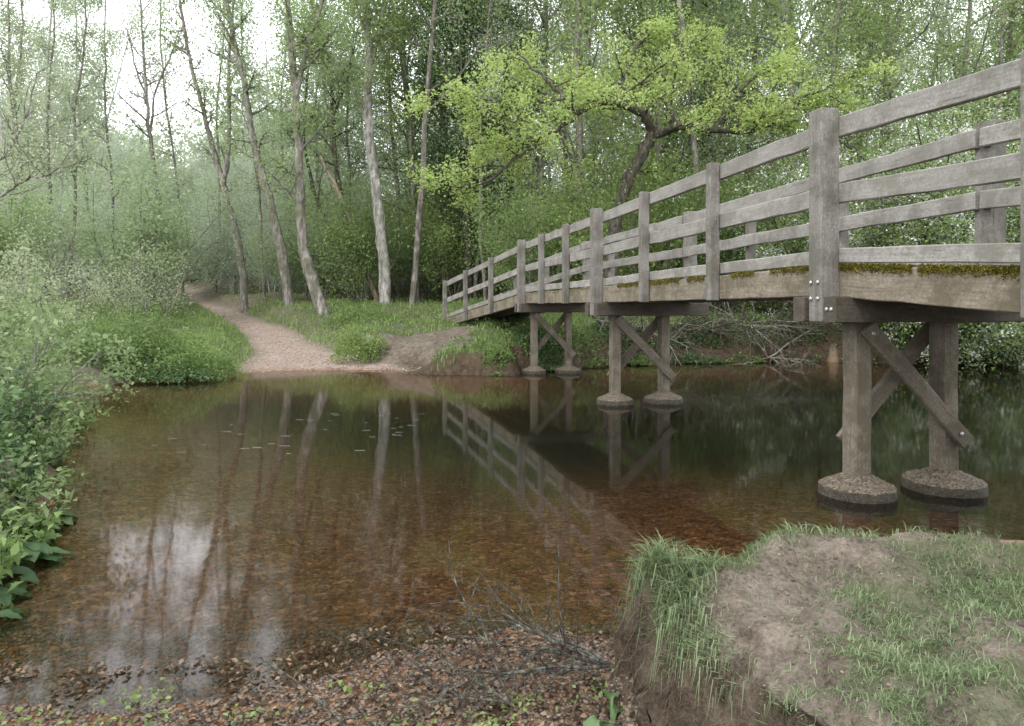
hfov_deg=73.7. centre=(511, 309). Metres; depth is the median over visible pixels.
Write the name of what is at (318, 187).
wood tree
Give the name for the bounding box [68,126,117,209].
wood tree
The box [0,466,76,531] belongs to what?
nettle plant
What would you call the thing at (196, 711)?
fallen branch
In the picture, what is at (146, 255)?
hazel shrub
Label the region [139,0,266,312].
alder tree
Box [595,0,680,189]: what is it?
wood tree
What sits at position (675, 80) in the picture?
wood tree
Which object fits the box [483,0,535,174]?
wood tree
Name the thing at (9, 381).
nettle plant
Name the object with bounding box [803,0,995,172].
wood tree
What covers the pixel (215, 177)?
wood tree
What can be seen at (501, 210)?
hazel shrub
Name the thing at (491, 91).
wood tree
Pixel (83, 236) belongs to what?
hazel shrub
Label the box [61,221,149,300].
hazel shrub
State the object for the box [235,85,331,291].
wood tree
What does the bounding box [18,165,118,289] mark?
hazel shrub
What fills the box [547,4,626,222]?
wood tree
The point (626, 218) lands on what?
hazel shrub
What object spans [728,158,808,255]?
hazel shrub
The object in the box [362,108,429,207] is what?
wood tree
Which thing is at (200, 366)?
bramble bush
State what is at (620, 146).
wood tree
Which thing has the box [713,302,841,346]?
fallen branch
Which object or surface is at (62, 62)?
young tree
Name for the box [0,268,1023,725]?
ground
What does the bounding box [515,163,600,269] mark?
hazel shrub
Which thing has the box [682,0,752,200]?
young tree
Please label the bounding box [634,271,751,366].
fallen branch
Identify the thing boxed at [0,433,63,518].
nettle plant
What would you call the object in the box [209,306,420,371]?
path stones
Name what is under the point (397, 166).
wood tree
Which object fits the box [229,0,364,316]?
ash tree
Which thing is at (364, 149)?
wood tree
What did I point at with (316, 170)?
young tree
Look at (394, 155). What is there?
wood tree
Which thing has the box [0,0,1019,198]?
sky
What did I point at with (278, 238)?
alder tree
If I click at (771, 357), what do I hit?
fallen branch
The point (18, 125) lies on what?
wood tree
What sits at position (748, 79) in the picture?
wood tree
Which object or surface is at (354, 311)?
bramble bush
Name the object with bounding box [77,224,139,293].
hazel shrub
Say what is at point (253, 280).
hazel shrub
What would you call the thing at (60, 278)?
hazel shrub
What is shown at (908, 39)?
wood tree
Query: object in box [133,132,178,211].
wood tree
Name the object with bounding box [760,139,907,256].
hazel shrub
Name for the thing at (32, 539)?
burdock plant
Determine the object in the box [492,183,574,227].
hazel shrub
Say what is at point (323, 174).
wood tree
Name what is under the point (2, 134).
wood tree
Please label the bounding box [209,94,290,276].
wood tree
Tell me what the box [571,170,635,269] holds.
hazel shrub
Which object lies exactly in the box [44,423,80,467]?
nettle plant
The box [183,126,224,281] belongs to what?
wood tree
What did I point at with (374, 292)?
dead tree
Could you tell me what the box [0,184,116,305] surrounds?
hazel shrub
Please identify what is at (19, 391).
nettle plant
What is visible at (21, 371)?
nettle plant
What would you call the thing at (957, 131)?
shrub
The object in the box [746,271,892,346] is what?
fallen branch
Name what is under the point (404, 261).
hazel shrub
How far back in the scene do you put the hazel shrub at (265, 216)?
33.79 m
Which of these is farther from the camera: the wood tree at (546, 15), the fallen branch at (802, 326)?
the wood tree at (546, 15)
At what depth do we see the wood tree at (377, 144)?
43.92 m
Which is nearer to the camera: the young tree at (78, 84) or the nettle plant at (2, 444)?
the nettle plant at (2, 444)
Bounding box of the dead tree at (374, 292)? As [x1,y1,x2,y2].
[320,154,378,302]
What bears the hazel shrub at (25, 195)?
on the ground at (554, 446)
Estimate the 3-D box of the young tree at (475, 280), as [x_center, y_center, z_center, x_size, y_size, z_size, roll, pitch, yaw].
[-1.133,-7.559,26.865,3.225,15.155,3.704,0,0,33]
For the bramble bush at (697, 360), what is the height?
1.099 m
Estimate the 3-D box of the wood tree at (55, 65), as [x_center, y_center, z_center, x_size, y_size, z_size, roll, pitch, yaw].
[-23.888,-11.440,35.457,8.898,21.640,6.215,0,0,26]
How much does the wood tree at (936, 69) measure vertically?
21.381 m
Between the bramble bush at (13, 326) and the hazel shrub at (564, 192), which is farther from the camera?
the hazel shrub at (564, 192)
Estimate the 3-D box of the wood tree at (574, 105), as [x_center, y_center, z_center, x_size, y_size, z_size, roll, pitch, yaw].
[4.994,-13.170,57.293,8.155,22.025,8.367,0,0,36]
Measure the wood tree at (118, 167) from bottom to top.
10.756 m
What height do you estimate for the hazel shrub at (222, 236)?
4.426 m
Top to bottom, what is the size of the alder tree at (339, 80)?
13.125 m
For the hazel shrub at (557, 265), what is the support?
on the ground at (554, 446)
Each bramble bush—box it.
[0,289,46,357]
[0,294,147,365]
[67,294,243,382]
[83,342,228,383]
[156,326,229,363]
[157,339,241,378]
[319,299,404,330]
[329,313,389,364]
[481,341,515,374]
[483,312,541,326]
[508,326,563,366]
[538,339,563,370]
[539,320,608,367]
[583,317,649,363]
[622,322,657,365]
[627,316,694,361]
[670,322,724,363]
[676,316,740,358]
[707,319,764,362]
[729,308,787,360]
[769,311,827,360]
[810,322,899,360]
[879,322,981,359]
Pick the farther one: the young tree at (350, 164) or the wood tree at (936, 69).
the wood tree at (936, 69)
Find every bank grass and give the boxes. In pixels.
[0,296,717,377]
[607,519,1023,725]
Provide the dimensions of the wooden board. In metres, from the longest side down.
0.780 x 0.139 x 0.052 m
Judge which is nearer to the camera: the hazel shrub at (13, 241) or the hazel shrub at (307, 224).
the hazel shrub at (13, 241)
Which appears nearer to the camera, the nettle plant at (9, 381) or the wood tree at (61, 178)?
the nettle plant at (9, 381)
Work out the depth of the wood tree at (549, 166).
39.49 m
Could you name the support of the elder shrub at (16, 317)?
on the ground at (554, 446)
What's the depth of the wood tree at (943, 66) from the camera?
44.01 m
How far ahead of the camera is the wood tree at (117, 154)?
48.07 m
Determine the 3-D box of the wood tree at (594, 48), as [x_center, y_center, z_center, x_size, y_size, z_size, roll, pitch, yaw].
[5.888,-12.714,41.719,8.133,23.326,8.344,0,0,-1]
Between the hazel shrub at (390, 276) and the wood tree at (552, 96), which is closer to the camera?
the hazel shrub at (390, 276)
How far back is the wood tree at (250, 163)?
46.39 m
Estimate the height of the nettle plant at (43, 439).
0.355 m
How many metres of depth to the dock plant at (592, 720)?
2.26 m
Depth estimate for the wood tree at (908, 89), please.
48.23 m
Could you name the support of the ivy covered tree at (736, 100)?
on the ground at (554, 446)
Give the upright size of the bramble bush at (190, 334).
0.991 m
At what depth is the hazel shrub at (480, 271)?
31.17 m
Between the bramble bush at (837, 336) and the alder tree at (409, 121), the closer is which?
the bramble bush at (837, 336)
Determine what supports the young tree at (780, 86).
on the ground at (554, 446)
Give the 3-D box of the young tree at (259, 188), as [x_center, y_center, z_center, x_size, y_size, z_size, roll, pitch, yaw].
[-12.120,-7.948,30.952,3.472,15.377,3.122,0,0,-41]
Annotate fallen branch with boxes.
[101,609,208,725]
[230,623,345,725]
[296,532,512,725]
[376,541,612,724]
[560,279,683,356]
[581,312,707,365]
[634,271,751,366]
[653,304,775,351]
[692,302,826,355]
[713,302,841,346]
[722,314,828,365]
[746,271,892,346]
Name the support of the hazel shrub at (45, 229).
on the ground at (554, 446)
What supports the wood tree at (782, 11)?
on the ground at (554, 446)
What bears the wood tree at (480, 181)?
on the ground at (554, 446)
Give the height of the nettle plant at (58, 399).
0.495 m
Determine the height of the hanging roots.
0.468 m
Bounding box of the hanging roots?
[599,587,759,725]
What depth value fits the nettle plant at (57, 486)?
4.68 m
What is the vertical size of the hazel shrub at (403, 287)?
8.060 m
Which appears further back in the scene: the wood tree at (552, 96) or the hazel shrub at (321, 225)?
the wood tree at (552, 96)
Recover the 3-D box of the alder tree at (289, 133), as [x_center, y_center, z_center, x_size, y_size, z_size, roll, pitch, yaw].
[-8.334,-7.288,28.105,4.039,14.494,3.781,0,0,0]
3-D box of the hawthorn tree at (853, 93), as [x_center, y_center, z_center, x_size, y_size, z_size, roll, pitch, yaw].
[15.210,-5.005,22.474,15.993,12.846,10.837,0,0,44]
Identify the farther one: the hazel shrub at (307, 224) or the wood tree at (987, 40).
the wood tree at (987, 40)
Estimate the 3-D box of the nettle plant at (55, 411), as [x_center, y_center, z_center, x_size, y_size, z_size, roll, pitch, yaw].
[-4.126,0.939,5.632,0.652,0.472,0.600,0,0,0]
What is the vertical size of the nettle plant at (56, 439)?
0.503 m
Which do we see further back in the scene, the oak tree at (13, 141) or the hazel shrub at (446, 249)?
the hazel shrub at (446, 249)
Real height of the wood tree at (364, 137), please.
16.006 m
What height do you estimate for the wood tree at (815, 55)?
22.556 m
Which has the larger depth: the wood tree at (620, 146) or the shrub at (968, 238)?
the wood tree at (620, 146)
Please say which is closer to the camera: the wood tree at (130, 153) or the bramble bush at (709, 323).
the bramble bush at (709, 323)
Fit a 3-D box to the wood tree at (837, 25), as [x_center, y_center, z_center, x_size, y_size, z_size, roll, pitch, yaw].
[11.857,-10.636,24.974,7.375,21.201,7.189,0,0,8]
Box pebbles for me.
[0,454,770,725]
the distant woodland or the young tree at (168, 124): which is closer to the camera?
the young tree at (168, 124)
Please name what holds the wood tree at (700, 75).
on the ground at (554, 446)
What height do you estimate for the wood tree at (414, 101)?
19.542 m
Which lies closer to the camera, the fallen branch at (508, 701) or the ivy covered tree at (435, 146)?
the fallen branch at (508, 701)
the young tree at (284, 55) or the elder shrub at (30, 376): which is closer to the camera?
the elder shrub at (30, 376)
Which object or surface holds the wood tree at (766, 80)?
on the ground at (554, 446)
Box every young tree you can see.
[0,0,49,295]
[0,0,66,293]
[18,0,88,292]
[31,0,117,296]
[46,0,106,288]
[62,0,146,293]
[128,0,205,300]
[183,0,247,293]
[202,0,285,296]
[253,0,307,225]
[278,0,344,269]
[311,0,389,296]
[346,1,422,300]
[409,14,471,295]
[431,0,522,297]
[489,0,563,229]
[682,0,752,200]
[725,0,814,219]
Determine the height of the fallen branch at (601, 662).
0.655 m
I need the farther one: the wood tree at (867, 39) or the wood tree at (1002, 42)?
the wood tree at (867, 39)
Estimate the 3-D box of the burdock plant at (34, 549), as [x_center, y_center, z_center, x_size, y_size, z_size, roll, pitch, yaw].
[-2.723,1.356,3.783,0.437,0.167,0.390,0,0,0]
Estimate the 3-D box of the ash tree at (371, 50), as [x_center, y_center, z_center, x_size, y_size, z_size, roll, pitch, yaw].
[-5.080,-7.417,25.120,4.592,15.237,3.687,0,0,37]
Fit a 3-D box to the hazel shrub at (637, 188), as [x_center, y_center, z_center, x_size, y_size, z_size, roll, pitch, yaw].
[4.003,-2.869,20.700,5.885,6.436,4.989,0,0,-4]
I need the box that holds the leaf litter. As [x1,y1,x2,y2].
[0,623,637,725]
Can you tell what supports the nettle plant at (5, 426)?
on the ground at (554, 446)
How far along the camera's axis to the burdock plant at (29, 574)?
3.45 m
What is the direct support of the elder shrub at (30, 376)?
on the ground at (554, 446)
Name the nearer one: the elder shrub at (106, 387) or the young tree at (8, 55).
the elder shrub at (106, 387)
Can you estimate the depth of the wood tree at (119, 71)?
43.09 m
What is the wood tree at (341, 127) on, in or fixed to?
on the ground at (554, 446)
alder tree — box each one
[100,0,211,299]
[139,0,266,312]
[177,0,294,307]
[259,0,352,298]
[286,0,391,301]
[360,0,461,302]
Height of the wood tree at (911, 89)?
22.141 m
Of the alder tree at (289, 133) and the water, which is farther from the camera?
the alder tree at (289, 133)
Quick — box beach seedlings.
[0,669,615,725]
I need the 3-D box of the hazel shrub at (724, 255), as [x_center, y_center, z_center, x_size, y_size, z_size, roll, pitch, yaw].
[5.934,-2.346,20.936,4.549,5.283,5.602,0,0,-23]
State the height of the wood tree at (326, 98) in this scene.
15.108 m
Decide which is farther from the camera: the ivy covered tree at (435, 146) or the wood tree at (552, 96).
the wood tree at (552, 96)
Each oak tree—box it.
[0,52,131,216]
[397,0,909,320]
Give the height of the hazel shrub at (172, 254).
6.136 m
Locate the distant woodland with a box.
[0,24,973,282]
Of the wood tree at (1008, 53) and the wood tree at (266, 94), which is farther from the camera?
the wood tree at (266, 94)
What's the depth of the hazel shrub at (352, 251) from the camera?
25.42 m
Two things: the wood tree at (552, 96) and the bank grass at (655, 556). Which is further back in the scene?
the wood tree at (552, 96)
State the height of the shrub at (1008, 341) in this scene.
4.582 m
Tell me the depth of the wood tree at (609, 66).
54.90 m
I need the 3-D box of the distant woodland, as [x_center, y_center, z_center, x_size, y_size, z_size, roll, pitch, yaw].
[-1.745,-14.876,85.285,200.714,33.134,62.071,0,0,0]
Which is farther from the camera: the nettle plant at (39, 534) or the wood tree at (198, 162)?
the wood tree at (198, 162)
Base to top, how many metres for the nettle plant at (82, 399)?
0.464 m
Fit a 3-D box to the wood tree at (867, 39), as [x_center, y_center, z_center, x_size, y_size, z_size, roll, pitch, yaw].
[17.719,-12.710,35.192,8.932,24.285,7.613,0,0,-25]
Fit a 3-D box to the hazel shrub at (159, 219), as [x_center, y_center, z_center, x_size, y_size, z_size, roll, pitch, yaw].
[-11.456,-2.704,22.377,6.473,6.106,5.257,0,0,-38]
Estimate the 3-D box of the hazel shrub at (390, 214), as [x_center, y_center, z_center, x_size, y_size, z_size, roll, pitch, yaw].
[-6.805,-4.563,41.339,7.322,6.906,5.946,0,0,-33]
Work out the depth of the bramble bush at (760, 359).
18.07 m
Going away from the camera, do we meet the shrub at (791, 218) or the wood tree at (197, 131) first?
the shrub at (791, 218)
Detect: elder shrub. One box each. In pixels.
[0,236,103,357]
[0,261,148,445]
[0,278,90,367]
[0,295,146,414]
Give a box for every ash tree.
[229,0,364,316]
[327,0,431,304]
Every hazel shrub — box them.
[0,143,73,292]
[0,152,95,300]
[0,157,63,279]
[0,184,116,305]
[0,219,71,320]
[0,254,126,335]
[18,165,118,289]
[29,191,71,284]
[32,204,189,317]
[34,238,109,293]
[35,255,80,296]
[39,195,83,285]
[45,130,248,314]
[48,139,222,295]
[52,176,117,283]
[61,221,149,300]
[68,201,110,282]
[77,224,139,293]
[86,239,196,332]
[90,192,258,305]
[103,193,200,289]
[172,155,282,291]
[184,186,270,294]
[208,182,286,281]
[210,176,281,280]
[216,154,294,284]
[222,178,313,291]
[235,170,360,290]
[240,207,332,300]
[253,177,393,289]
[256,166,424,302]
[262,176,361,292]
[278,182,345,290]
[283,190,356,299]
[287,169,412,299]
[308,167,361,211]
[311,181,417,292]
[355,185,404,283]
[362,236,407,295]
[368,145,505,295]
[374,201,425,288]
[383,160,434,290]
[385,158,500,296]
[385,198,473,300]
[453,159,612,290]
[456,175,573,297]
[456,227,497,291]
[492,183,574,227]
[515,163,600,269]
[528,207,578,288]
[532,153,636,287]
[549,107,755,316]
[554,147,680,275]
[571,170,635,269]
[588,176,669,275]
[628,151,794,307]
[635,154,750,306]
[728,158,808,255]
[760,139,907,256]
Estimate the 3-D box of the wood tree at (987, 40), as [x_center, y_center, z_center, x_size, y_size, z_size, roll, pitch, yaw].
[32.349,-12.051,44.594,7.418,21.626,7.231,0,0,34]
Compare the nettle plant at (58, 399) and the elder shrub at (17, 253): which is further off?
the elder shrub at (17, 253)
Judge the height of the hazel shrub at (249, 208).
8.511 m
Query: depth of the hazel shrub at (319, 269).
28.60 m
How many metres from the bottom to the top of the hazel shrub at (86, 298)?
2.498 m
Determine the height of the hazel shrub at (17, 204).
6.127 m
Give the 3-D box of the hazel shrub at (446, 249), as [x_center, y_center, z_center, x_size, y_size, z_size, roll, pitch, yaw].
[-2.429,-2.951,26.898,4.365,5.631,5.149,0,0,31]
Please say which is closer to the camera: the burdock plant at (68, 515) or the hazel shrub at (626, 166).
the burdock plant at (68, 515)
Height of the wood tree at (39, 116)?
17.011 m
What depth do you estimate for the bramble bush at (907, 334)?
17.98 m
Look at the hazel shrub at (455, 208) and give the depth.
32.95 m
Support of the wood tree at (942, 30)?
on the ground at (554, 446)
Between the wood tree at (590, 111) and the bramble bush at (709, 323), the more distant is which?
the wood tree at (590, 111)
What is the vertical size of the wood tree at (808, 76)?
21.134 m
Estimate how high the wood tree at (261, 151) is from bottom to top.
13.230 m
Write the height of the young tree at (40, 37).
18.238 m
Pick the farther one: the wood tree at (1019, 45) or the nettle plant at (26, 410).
the wood tree at (1019, 45)
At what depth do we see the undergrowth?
19.61 m
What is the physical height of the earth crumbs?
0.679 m
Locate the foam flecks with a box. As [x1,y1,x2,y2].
[168,429,326,453]
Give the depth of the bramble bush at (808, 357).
18.56 m
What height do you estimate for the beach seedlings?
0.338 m
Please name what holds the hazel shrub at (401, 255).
on the ground at (554, 446)
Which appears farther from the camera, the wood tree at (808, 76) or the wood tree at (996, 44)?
the wood tree at (808, 76)
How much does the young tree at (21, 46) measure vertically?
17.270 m
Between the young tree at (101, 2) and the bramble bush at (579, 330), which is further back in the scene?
the young tree at (101, 2)
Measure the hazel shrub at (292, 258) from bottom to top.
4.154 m
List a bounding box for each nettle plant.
[0,349,41,400]
[0,365,53,414]
[0,369,42,396]
[0,371,63,452]
[0,377,34,420]
[0,390,37,428]
[0,399,12,487]
[0,401,83,468]
[0,421,52,490]
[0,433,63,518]
[0,439,25,468]
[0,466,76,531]
[0,488,74,568]
[0,499,62,546]
[0,521,28,609]
[1,381,45,437]
[1,452,88,506]
[2,523,55,581]
[4,392,65,439]
[5,425,52,461]
[8,397,69,436]
[14,420,47,475]
[35,373,66,412]
[39,417,76,451]
[40,385,98,421]
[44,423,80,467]
[48,416,80,459]
[51,414,90,445]
[53,400,86,422]
[66,402,121,427]
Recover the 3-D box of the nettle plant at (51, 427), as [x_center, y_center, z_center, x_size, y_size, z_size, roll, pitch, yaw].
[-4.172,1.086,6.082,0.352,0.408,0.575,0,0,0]
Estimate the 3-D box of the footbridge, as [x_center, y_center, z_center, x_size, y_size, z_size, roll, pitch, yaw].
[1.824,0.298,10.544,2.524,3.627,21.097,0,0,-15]
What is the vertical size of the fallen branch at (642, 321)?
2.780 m
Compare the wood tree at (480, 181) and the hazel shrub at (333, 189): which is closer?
the wood tree at (480, 181)
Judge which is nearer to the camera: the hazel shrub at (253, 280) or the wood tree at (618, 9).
the wood tree at (618, 9)
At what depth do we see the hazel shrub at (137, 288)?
17.97 m
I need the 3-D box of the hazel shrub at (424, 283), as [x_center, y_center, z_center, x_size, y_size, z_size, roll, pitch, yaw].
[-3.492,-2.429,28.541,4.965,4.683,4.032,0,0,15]
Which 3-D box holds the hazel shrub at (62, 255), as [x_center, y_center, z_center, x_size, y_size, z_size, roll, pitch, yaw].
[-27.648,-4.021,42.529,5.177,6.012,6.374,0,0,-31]
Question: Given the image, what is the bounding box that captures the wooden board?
[1000,540,1023,548]
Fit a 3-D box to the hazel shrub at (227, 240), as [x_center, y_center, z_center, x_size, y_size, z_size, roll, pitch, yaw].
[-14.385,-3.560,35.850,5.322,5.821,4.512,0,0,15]
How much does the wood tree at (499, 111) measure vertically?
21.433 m
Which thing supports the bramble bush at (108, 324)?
on the ground at (554, 446)
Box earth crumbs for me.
[560,530,1023,725]
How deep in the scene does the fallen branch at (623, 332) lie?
16.97 m
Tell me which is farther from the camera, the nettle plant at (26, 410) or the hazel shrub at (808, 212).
the hazel shrub at (808, 212)
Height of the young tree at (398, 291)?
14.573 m
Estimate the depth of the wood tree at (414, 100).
54.99 m
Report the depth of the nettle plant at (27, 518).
3.56 m
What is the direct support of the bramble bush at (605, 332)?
on the ground at (554, 446)
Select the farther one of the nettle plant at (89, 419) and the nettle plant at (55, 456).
the nettle plant at (89, 419)
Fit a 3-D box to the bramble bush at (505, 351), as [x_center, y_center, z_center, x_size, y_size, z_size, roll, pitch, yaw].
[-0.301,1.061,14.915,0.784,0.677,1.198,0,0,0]
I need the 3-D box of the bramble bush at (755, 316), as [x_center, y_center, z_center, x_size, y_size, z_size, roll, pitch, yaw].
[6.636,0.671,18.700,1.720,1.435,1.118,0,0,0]
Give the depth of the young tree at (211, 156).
37.92 m
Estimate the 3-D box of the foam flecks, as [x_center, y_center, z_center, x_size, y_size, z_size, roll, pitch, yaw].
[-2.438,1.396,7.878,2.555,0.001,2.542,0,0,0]
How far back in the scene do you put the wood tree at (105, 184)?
57.16 m
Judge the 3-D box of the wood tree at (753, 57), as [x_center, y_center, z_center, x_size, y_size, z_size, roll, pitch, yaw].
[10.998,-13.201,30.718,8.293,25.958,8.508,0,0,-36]
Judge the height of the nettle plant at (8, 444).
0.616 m
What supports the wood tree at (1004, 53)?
on the ground at (554, 446)
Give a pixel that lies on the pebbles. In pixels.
(125, 634)
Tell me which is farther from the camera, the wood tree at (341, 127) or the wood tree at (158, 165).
the wood tree at (158, 165)
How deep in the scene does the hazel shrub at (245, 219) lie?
46.27 m
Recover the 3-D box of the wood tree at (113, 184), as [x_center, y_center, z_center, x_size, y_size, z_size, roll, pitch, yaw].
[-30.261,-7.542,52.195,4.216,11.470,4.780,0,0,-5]
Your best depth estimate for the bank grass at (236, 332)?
19.82 m
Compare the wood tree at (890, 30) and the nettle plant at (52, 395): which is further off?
the wood tree at (890, 30)
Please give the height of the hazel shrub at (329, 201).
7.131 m
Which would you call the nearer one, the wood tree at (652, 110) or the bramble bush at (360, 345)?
the bramble bush at (360, 345)
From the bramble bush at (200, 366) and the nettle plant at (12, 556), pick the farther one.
the bramble bush at (200, 366)
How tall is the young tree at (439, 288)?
17.242 m
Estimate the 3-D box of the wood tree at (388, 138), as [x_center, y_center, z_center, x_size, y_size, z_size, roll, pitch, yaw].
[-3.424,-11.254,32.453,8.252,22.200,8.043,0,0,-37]
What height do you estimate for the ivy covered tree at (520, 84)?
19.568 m
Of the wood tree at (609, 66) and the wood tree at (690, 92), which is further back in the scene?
the wood tree at (609, 66)
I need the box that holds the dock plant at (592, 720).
[583,690,623,725]
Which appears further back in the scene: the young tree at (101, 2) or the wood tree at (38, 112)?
the wood tree at (38, 112)
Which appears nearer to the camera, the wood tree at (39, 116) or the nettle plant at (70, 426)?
the nettle plant at (70, 426)
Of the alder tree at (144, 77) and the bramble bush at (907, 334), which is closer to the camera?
the bramble bush at (907, 334)
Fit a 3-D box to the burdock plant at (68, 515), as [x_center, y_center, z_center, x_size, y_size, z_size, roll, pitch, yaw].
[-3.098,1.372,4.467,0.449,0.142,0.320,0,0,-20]
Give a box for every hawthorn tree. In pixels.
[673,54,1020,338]
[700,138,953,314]
[713,0,1023,248]
[716,31,1023,351]
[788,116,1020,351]
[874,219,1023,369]
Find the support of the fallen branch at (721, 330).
on the ground at (554, 446)
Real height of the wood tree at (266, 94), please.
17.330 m
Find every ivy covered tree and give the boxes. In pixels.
[397,0,534,300]
[444,0,561,294]
[661,0,759,216]
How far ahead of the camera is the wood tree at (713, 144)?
27.25 m
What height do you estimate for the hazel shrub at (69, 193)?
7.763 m
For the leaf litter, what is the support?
on the ground at (554, 446)
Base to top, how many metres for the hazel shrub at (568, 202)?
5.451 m
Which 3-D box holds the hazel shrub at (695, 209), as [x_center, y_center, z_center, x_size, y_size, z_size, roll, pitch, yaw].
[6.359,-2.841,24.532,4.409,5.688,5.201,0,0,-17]
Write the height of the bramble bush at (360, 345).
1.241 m
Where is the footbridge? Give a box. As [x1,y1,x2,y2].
[443,51,1023,516]
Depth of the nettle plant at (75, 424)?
6.61 m
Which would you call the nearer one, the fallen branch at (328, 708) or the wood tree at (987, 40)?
the fallen branch at (328, 708)
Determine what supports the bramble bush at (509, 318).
on the ground at (554, 446)
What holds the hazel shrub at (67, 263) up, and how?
on the ground at (554, 446)
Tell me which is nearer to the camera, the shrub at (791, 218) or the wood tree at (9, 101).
the shrub at (791, 218)
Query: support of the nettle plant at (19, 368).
on the ground at (554, 446)
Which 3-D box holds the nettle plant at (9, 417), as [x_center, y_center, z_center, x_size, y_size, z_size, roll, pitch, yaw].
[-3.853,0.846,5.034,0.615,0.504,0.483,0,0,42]
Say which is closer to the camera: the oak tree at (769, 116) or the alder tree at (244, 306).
the oak tree at (769, 116)
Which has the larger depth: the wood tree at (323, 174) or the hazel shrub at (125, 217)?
the wood tree at (323, 174)
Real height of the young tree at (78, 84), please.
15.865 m
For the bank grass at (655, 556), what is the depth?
1.99 m
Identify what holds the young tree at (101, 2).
on the ground at (554, 446)
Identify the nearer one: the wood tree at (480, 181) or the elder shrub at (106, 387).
the elder shrub at (106, 387)
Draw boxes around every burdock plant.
[0,555,38,599]
[0,587,32,605]
[0,607,29,620]
[18,542,74,562]
[20,522,59,543]
[36,508,79,525]
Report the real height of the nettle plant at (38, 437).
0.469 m
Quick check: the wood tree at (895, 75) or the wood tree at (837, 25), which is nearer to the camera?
the wood tree at (837, 25)
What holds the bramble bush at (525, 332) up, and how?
on the ground at (554, 446)
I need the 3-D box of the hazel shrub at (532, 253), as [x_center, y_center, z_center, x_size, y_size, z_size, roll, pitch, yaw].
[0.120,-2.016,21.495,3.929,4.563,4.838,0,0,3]
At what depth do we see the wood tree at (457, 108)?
40.05 m
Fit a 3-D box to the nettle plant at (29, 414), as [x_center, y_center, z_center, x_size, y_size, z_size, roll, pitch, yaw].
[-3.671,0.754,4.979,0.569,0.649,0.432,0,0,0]
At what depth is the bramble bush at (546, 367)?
15.77 m
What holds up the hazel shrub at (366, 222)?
on the ground at (554, 446)
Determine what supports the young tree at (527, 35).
on the ground at (554, 446)
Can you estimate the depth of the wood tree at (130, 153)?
47.77 m
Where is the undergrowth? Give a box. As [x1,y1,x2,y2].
[5,281,976,360]
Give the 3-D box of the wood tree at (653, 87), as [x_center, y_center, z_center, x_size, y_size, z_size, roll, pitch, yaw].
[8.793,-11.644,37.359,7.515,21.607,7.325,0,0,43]
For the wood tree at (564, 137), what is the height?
18.564 m
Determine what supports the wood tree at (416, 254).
on the ground at (554, 446)
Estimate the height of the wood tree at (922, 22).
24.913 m
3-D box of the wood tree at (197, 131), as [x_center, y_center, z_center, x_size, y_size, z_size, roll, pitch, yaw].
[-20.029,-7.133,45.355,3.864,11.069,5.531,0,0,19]
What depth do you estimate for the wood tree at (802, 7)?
31.82 m
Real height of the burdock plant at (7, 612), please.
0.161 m
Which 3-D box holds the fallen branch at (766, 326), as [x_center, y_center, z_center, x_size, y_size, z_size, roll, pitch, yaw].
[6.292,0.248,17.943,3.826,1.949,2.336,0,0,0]
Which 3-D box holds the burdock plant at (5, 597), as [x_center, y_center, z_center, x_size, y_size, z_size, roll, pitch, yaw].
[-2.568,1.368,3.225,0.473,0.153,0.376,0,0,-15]
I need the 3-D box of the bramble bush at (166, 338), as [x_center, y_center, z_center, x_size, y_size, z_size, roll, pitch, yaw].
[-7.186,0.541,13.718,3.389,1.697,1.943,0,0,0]
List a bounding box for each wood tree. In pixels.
[0,0,126,281]
[0,1,93,299]
[0,24,80,208]
[0,27,55,194]
[0,53,43,208]
[7,1,116,291]
[17,35,77,210]
[60,0,164,287]
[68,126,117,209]
[85,132,148,227]
[90,159,115,217]
[94,128,163,215]
[96,143,145,224]
[101,122,148,208]
[103,127,164,213]
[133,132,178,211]
[135,135,180,212]
[174,117,236,281]
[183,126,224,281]
[186,129,249,281]
[204,1,324,273]
[204,48,353,290]
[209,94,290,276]
[230,116,290,279]
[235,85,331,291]
[258,0,385,289]
[264,64,359,297]
[265,2,397,284]
[303,111,352,280]
[305,20,418,246]
[313,48,414,284]
[328,0,487,299]
[340,44,400,286]
[359,0,525,304]
[361,0,515,293]
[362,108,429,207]
[381,126,436,195]
[389,27,451,278]
[396,35,452,161]
[402,7,500,284]
[427,0,532,299]
[429,2,540,288]
[442,0,612,218]
[450,0,663,279]
[453,1,528,272]
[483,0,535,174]
[487,2,573,216]
[525,0,572,269]
[533,3,606,281]
[536,17,607,191]
[546,0,636,213]
[547,0,722,267]
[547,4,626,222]
[552,0,662,193]
[581,0,742,271]
[583,4,634,186]
[586,0,783,306]
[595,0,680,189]
[599,114,643,181]
[603,1,748,262]
[606,0,709,202]
[645,0,799,274]
[660,36,763,110]
[671,0,873,259]
[683,0,887,250]
[716,0,787,186]
[721,0,887,188]
[726,0,941,215]
[737,1,812,172]
[749,2,841,178]
[787,0,948,172]
[795,0,868,171]
[796,0,941,144]
[801,0,981,203]
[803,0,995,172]
[848,0,927,147]
[866,24,944,164]
[869,0,1013,194]
[882,0,1011,159]
[882,0,1020,198]
[904,0,1023,195]
[907,9,989,161]
[917,0,1023,142]
[947,1,1018,146]
[966,0,1023,147]
[971,0,1023,148]
[975,1,1019,117]
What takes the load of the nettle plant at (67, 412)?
on the ground at (554, 446)

